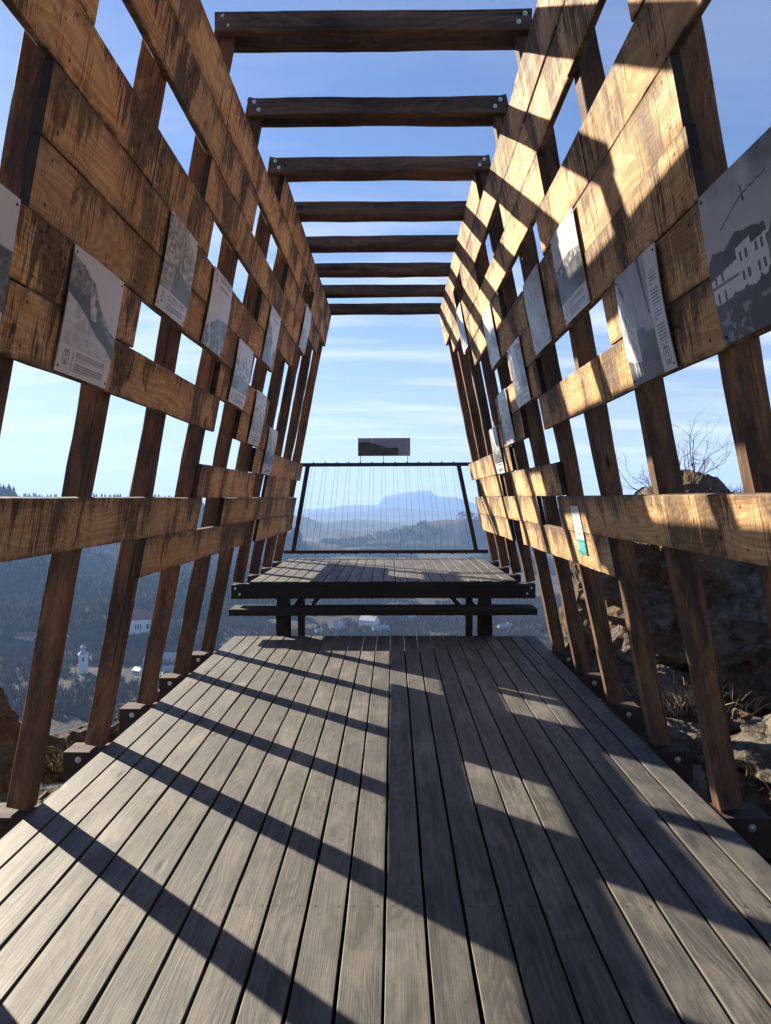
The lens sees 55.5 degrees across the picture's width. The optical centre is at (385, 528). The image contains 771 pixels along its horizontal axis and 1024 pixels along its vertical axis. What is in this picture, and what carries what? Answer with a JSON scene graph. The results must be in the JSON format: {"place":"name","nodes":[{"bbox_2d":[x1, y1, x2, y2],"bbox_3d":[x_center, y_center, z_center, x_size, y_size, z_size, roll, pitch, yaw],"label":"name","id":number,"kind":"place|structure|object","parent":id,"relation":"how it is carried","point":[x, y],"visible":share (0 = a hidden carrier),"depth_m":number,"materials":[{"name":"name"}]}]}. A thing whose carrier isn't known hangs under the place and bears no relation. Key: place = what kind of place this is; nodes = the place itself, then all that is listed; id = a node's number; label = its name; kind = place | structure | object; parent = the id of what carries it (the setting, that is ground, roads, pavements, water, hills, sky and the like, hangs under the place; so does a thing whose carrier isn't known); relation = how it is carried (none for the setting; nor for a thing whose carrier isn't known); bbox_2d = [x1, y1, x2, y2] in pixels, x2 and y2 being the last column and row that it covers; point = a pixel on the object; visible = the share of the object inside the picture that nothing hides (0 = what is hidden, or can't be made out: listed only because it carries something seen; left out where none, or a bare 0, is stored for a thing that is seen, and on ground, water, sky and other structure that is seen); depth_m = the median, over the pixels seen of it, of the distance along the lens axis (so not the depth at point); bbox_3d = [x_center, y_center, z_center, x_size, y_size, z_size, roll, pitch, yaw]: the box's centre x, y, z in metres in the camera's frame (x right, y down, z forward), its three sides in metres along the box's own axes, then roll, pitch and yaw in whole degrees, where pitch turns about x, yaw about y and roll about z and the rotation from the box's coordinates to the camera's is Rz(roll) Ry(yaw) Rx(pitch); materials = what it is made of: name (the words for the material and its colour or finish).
{"place":"outdoors","nodes":[
{"label":"outdoors","id":0,"kind":"place"},
{"bbox_2d":[0,490,569,788],"bbox_3d":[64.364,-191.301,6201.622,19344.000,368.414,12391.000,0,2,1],"label":"hills","id":1,"kind":"structure","parent":0,"point":[390,510],"depth_m":2516.06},
{"bbox_2d":[14,631,36,640],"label":"house","id":2,"kind":"structure","parent":1,"relation":"on","point":[29,636],"depth_m":796.76,"materials":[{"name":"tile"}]},
{"bbox_2d":[70,666,79,683],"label":"conifer","id":3,"kind":"object","parent":1,"relation":"on","point":[75,678],"visible":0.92,"depth_m":610.76,"materials":[{"name":"green plant"}]},
{"bbox_2d":[70,691,83,711],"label":"conifer","id":4,"kind":"object","parent":1,"relation":"on","point":[78,699],"visible":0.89,"depth_m":515.78,"materials":[{"name":"green plant"}]},
{"bbox_2d":[78,645,88,673],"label":"church tower","id":5,"kind":"structure","parent":1,"relation":"on","point":[83,659],"depth_m":648.56,"materials":[{"name":"white paint"}]},
{"bbox_2d":[79,671,89,691],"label":"conifer","id":6,"kind":"object","parent":1,"relation":"on","point":[87,683],"visible":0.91,"depth_m":571.68,"materials":[{"name":"green plant"}]},
{"bbox_2d":[85,602,99,611],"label":"house","id":7,"kind":"structure","parent":1,"relation":"on","point":[88,605],"depth_m":825.76,"materials":[{"name":"grey tile"}]},
{"bbox_2d":[0,485,205,642],"bbox_3d":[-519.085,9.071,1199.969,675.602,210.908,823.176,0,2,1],"label":"crest wood","id":8,"kind":"object","parent":1,"relation":"on","point":[24,607],"visible":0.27,"depth_m":822.58,"materials":[{"name":"green plant"}]},
{"bbox_2d":[131,666,142,674],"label":"house","id":9,"kind":"structure","parent":1,"relation":"on","point":[135,670],"depth_m":652.95,"materials":[{"name":"white"}]},
{"bbox_2d":[129,610,151,635],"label":"hall","id":10,"kind":"structure","parent":1,"relation":"on","point":[140,619],"depth_m":814.35,"materials":[{"name":"white paint"}]},
{"bbox_2d":[0,484,302,621],"bbox_3d":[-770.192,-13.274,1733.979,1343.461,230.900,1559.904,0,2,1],"label":"conifer wood","id":11,"kind":"object","parent":1,"relation":"on","point":[105,579],"visible":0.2,"depth_m":1136.39,"materials":[{"name":"green plant"}]},
{"bbox_2d":[162,665,173,674],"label":"house","id":12,"kind":"structure","parent":1,"relation":"on","point":[170,667],"depth_m":634.20,"materials":[{"name":"white"}]},
{"bbox_2d":[163,652,175,664],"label":"house","id":13,"kind":"structure","parent":1,"relation":"on","point":[167,656],"depth_m":704.93,"materials":[{"name":"white"}]},
{"bbox_2d":[0,558,563,785],"bbox_3d":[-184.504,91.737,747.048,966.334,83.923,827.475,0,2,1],"label":"bare wood","id":14,"kind":"object","parent":1,"relation":"on","point":[406,626],"visible":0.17,"depth_m":823.06,"materials":[{"name":"plant"}]},
{"bbox_2d":[315,627,323,633],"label":"house","id":15,"kind":"structure","parent":1,"relation":"on","point":[321,629],"depth_m":855.24,"materials":[{"name":"white"}]},
{"bbox_2d":[329,621,344,630],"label":"house","id":16,"kind":"structure","parent":1,"relation":"on","point":[335,625],"depth_m":886.56,"materials":[{"name":"white"}]},
{"bbox_2d":[339,617,351,622],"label":"house","id":17,"kind":"structure","parent":1,"relation":"on","point":[344,619],"depth_m":916.43,"materials":[{"name":"grey tile"}]},
{"bbox_2d":[359,616,379,627],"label":"house","id":18,"kind":"structure","parent":1,"relation":"on","point":[369,620],"depth_m":882.54,"materials":[{"name":"white paint"}]},
{"bbox_2d":[372,624,389,632],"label":"house","id":19,"kind":"structure","parent":1,"relation":"on","point":[379,627],"depth_m":855.32,"materials":[{"name":"white"}]},
{"bbox_2d":[253,508,561,575],"bbox_3d":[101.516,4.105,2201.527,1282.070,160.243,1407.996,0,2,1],"label":"mixed wood","id":20,"kind":"object","parent":1,"relation":"on","point":[485,556],"visible":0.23,"depth_m":2332.57,"materials":[{"name":"green plant"}]},
{"bbox_2d":[497,622,512,629],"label":"house","id":21,"kind":"structure","parent":1,"relation":"on","point":[507,624],"depth_m":860.18,"materials":[{"name":"white concrete"}]},
{"bbox_2d":[0,635,770,1023],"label":"walkway floor","id":22,"kind":"structure","parent":0,"point":[648,881],"depth_m":3.34,"materials":[{"name":"wood"}]},
{"bbox_2d":[229,604,536,636],"bbox_3d":[-0.029,1.249,8.750,3.600,0.647,0.388,0,2,1],"label":"step bench","id":23,"kind":"object","parent":22,"relation":"on","point":[283,613],"visible":0.96,"depth_m":8.56,"materials":[{"name":"brown wood"}]},
{"bbox_2d":[0,0,770,811],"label":"timber pavilion","id":24,"kind":"structure","parent":22,"relation":"attached to","point":[90,164],"depth_m":4.56,"materials":[{"name":"wood"}]},
{"bbox_2d":[0,183,20,322],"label":"photo panel","id":25,"kind":"object","parent":24,"relation":"attached to","point":[10,202],"visible":1,"depth_m":2.62,"materials":[{"name":"grey"}]},
{"bbox_2d":[53,244,123,388],"bbox_3d":[-1.370,-0.960,3.407,0.029,0.540,0.562,11,2,0],"label":"photo panel","id":26,"kind":"object","parent":24,"relation":"attached to","point":[85,347],"visible":1,"depth_m":3.36,"materials":[{"name":"grey"}]},
{"bbox_2d":[154,210,197,327],"bbox_3d":[-1.252,-1.544,4.407,0.031,0.540,0.552,11,2,0],"label":"photo panel","id":27,"kind":"object","parent":24,"relation":"attached to","point":[171,300],"visible":1,"depth_m":4.36,"materials":[{"name":"grey"}]},
{"bbox_2d":[200,266,232,357],"bbox_3d":[-1.241,-1.586,5.411,0.032,0.540,0.562,11,2,0],"label":"photo panel","id":28,"kind":"object","parent":24,"relation":"attached to","point":[214,330],"visible":1,"depth_m":5.37,"materials":[{"name":"grey"}]},
{"bbox_2d":[227,338,253,409],"bbox_3d":[-1.283,-1.362,6.512,0.032,0.540,0.622,11,2,0],"label":"photo panel","id":29,"kind":"object","parent":24,"relation":"attached to","point":[240,379],"visible":1,"depth_m":6.46,"materials":[{"name":"grey"}]},
{"bbox_2d":[246,389,266,446],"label":"photo panel","id":30,"kind":"object","parent":24,"relation":"attached to","point":[257,420],"visible":1,"depth_m":7.54,"materials":[{"name":"grey"}]},
{"bbox_2d":[260,427,277,474],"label":"photo panel","id":31,"kind":"object","parent":24,"relation":"attached to","point":[270,452],"visible":1,"depth_m":8.60,"materials":[{"name":"grey"}]},
{"bbox_2d":[261,306,280,369],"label":"photo panel","id":32,"kind":"object","parent":24,"relation":"attached to","point":[269,350],"visible":1,"depth_m":7.45,"materials":[{"name":"grey"}]},
{"bbox_2d":[298,303,311,354],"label":"photo panel","id":33,"kind":"object","parent":24,"relation":"attached to","point":[302,344],"visible":1,"depth_m":9.41,"materials":[{"name":"grey"}]},
{"bbox_2d":[456,303,468,352],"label":"photo panel","id":34,"kind":"object","parent":24,"relation":"attached to","point":[462,334],"visible":1,"depth_m":9.39,"materials":[{"name":"grey"}]},
{"bbox_2d":[482,304,500,368],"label":"photo panel","id":35,"kind":"object","parent":24,"relation":"attached to","point":[491,341],"visible":1,"depth_m":7.42,"materials":[{"name":"grey"}]},
{"bbox_2d":[489,426,505,473],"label":"photo panel","id":36,"kind":"object","parent":24,"relation":"attached to","point":[496,450],"visible":1,"depth_m":8.57,"materials":[{"name":"grey"}]},
{"bbox_2d":[497,388,516,444],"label":"photo panel","id":37,"kind":"object","parent":24,"relation":"attached to","point":[508,430],"visible":1,"depth_m":7.51,"materials":[{"name":"grey"}]},
{"bbox_2d":[507,336,531,407],"bbox_3d":[1.182,-1.371,6.486,0.027,0.540,0.622,-12,2,1],"label":"photo panel","id":38,"kind":"object","parent":24,"relation":"attached to","point":[519,377],"visible":1,"depth_m":6.43,"materials":[{"name":"grey"}]},
{"bbox_2d":[523,264,552,355],"bbox_3d":[1.115,-1.595,5.386,0.027,0.540,0.562,-12,2,1],"label":"photo panel","id":39,"kind":"object","parent":24,"relation":"attached to","point":[542,337],"visible":1,"depth_m":5.34,"materials":[{"name":"grey"}]},
{"bbox_2d":[550,206,590,325],"bbox_3d":[1.105,-1.553,4.392,0.028,0.540,0.572,-12,2,1],"label":"photo panel","id":40,"kind":"object","parent":24,"relation":"attached to","point":[575,297],"visible":1,"depth_m":4.34,"materials":[{"name":"grey"}]},
{"bbox_2d":[570,506,587,554],"bbox_3d":[1.452,0.007,5.511,0.007,0.370,0.235,-12,2,1],"label":"notice","id":41,"kind":"object","parent":24,"relation":"attached to","point":[578,528],"visible":1,"depth_m":5.50,"materials":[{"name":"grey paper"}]},
{"bbox_2d":[614,242,678,386],"bbox_3d":[1.202,-0.970,3.410,0.032,0.540,0.562,-12,2,1],"label":"photo panel","id":42,"kind":"object","parent":24,"relation":"attached to","point":[648,344],"visible":1,"depth_m":3.36,"materials":[{"name":"grey"}]},
{"bbox_2d":[698,126,770,344],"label":"photo panel","id":43,"kind":"object","parent":24,"relation":"attached to","point":[734,201],"visible":1,"depth_m":2.43,"materials":[{"name":"grey"}]},
{"bbox_2d":[0,0,770,508],"label":"sky","id":44,"kind":"structure","parent":0,"point":[379,376],"materials":[{"name":"blue"}]},
{"bbox_2d":[7,699,770,1023],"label":"rocky ground","id":45,"kind":"structure","parent":0,"point":[755,792],"depth_m":5.17,"materials":[{"name":"grey stone"}]},
{"bbox_2d":[0,793,6,802],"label":"boulder","id":46,"kind":"object","parent":45,"relation":"on","point":[3,798],"visible":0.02,"depth_m":5.72,"materials":[{"name":"grey stone"}]},
{"bbox_2d":[0,687,20,795],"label":"boulder","id":47,"kind":"object","parent":45,"relation":"on","point":[10,724],"visible":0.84,"depth_m":6.57,"materials":[{"name":"stone"}]},
{"bbox_2d":[41,724,119,784],"bbox_3d":[-3.369,2.391,7.785,1.141,0.653,0.812,-1,3,-17],"label":"boulder","id":48,"kind":"object","parent":45,"relation":"on","point":[63,740],"visible":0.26,"depth_m":7.60,"materials":[{"name":"brown stone"}]},
{"bbox_2d":[11,744,72,781],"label":"dry grass","id":49,"kind":"structure","parent":48,"relation":"on","point":[56,757],"depth_m":7.40,"materials":[{"name":"brown plant"}]},
{"bbox_2d":[114,689,160,734],"bbox_3d":[-2.805,2.370,8.410,0.542,1.040,0.696,1,3,21],"label":"boulder","id":50,"kind":"object","parent":45,"relation":"on","point":[157,699],"visible":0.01,"depth_m":8.34,"materials":[{"name":"grey stone"}]},
{"bbox_2d":[231,558,535,637],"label":"raised deck","id":51,"kind":"structure","parent":45,"relation":"on","point":[482,580],"depth_m":8.96,"materials":[{"name":"wood"}]},
{"bbox_2d":[284,461,487,554],"bbox_3d":[0.001,-0.346,12.187,3.400,1.543,0.060,0,2,1],"label":"wire balustrade","id":52,"kind":"object","parent":51,"relation":"on","point":[307,466],"visible":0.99,"depth_m":12.17,"materials":[{"name":"black metal"}]},
{"bbox_2d":[358,438,409,461],"bbox_3d":[-0.023,-1.302,12.144,0.866,0.408,0.018,0,2,1],"label":"panorama sign","id":53,"kind":"object","parent":52,"relation":"on","point":[383,447],"visible":1,"depth_m":12.13,"materials":[{"name":"grey"}]},
{"bbox_2d":[564,640,570,650],"bbox_3d":[2.997,1.916,10.629,1.538,1.214,1.398,1,3,35],"label":"boulder","id":54,"kind":"object","parent":45,"relation":"on","point":[567,646],"visible":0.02,"depth_m":10.43,"materials":[{"name":"beige stone"}]},
{"bbox_2d":[559,561,581,639],"bbox_3d":[3.889,1.326,11.543,2.215,3.122,2.655,0,2,1],"label":"boulder","id":55,"kind":"object","parent":45,"relation":"on","point":[575,573],"visible":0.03,"depth_m":11.63,"materials":[{"name":"beige stone"}]},
{"bbox_2d":[635,712,704,765],"bbox_3d":[2.742,2.148,6.737,0.850,0.877,1.421,0,2,1],"label":"boulder","id":56,"kind":"object","parent":45,"relation":"on","point":[688,735],"visible":0.2,"depth_m":6.42,"materials":[{"name":"grey stone"}]},
{"bbox_2d":[574,469,770,716],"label":"boulder","id":57,"kind":"object","parent":45,"relation":"on","point":[735,604],"visible":0.37,"depth_m":7.95,"materials":[{"name":"grey stone"}]},
{"bbox_2d":[616,446,652,494],"bbox_3d":[2.922,-0.654,8.502,0.640,0.617,0.598,0,2,1],"label":"bare shrub","id":58,"kind":"object","parent":57,"relation":"on","point":[646,480],"visible":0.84,"depth_m":8.48,"materials":[{"name":"brown plant"}]},
{"bbox_2d":[648,483,743,494],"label":"dry grass","id":59,"kind":"structure","parent":57,"relation":"on","point":[733,491],"depth_m":8.52,"materials":[{"name":"brown plant"}]},
{"bbox_2d":[672,412,731,490],"bbox_3d":[3.650,-0.903,8.415,0.831,0.975,0.805,-1,3,-27],"label":"bare shrub","id":60,"kind":"object","parent":57,"relation":"on","point":[694,469],"visible":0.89,"depth_m":8.48,"materials":[{"name":"brown plant"}]},
{"bbox_2d":[591,654,764,734],"bbox_3d":[3.183,2.041,8.082,1.687,1.163,2.015,0,2,1],"label":"boulder","id":61,"kind":"object","parent":45,"relation":"on","point":[626,672],"visible":0.17,"depth_m":7.62,"materials":[{"name":"grey stone"}]},
{"bbox_2d":[621,671,766,718],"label":"dry grass","id":62,"kind":"structure","parent":61,"relation":"on","point":[688,698],"depth_m":7.30,"materials":[{"name":"beige plant"}]},
{"bbox_2d":[685,764,708,802],"bbox_3d":[2.284,2.058,5.641,0.744,0.459,0.502,-13,26,-38],"label":"stone","id":63,"kind":"object","parent":45,"relation":"on","point":[697,785],"visible":0.15,"depth_m":5.57,"materials":[{"name":"grey stone"}]},
{"bbox_2d":[731,714,770,782],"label":"boulder","id":64,"kind":"object","parent":45,"relation":"on","point":[753,738],"visible":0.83,"depth_m":5.77,"materials":[{"name":"beige stone"}]},
{"bbox_2d":[734,755,770,796],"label":"dry grass","id":65,"kind":"structure","parent":45,"relation":"on","point":[758,777],"depth_m":5.56,"materials":[{"name":"beige plant"}]},
{"bbox_2d":[761,856,770,863],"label":"stone","id":66,"kind":"object","parent":45,"relation":"on","point":[767,859],"visible":0.05,"depth_m":4.68,"materials":[{"name":"black stone"}]}
]}

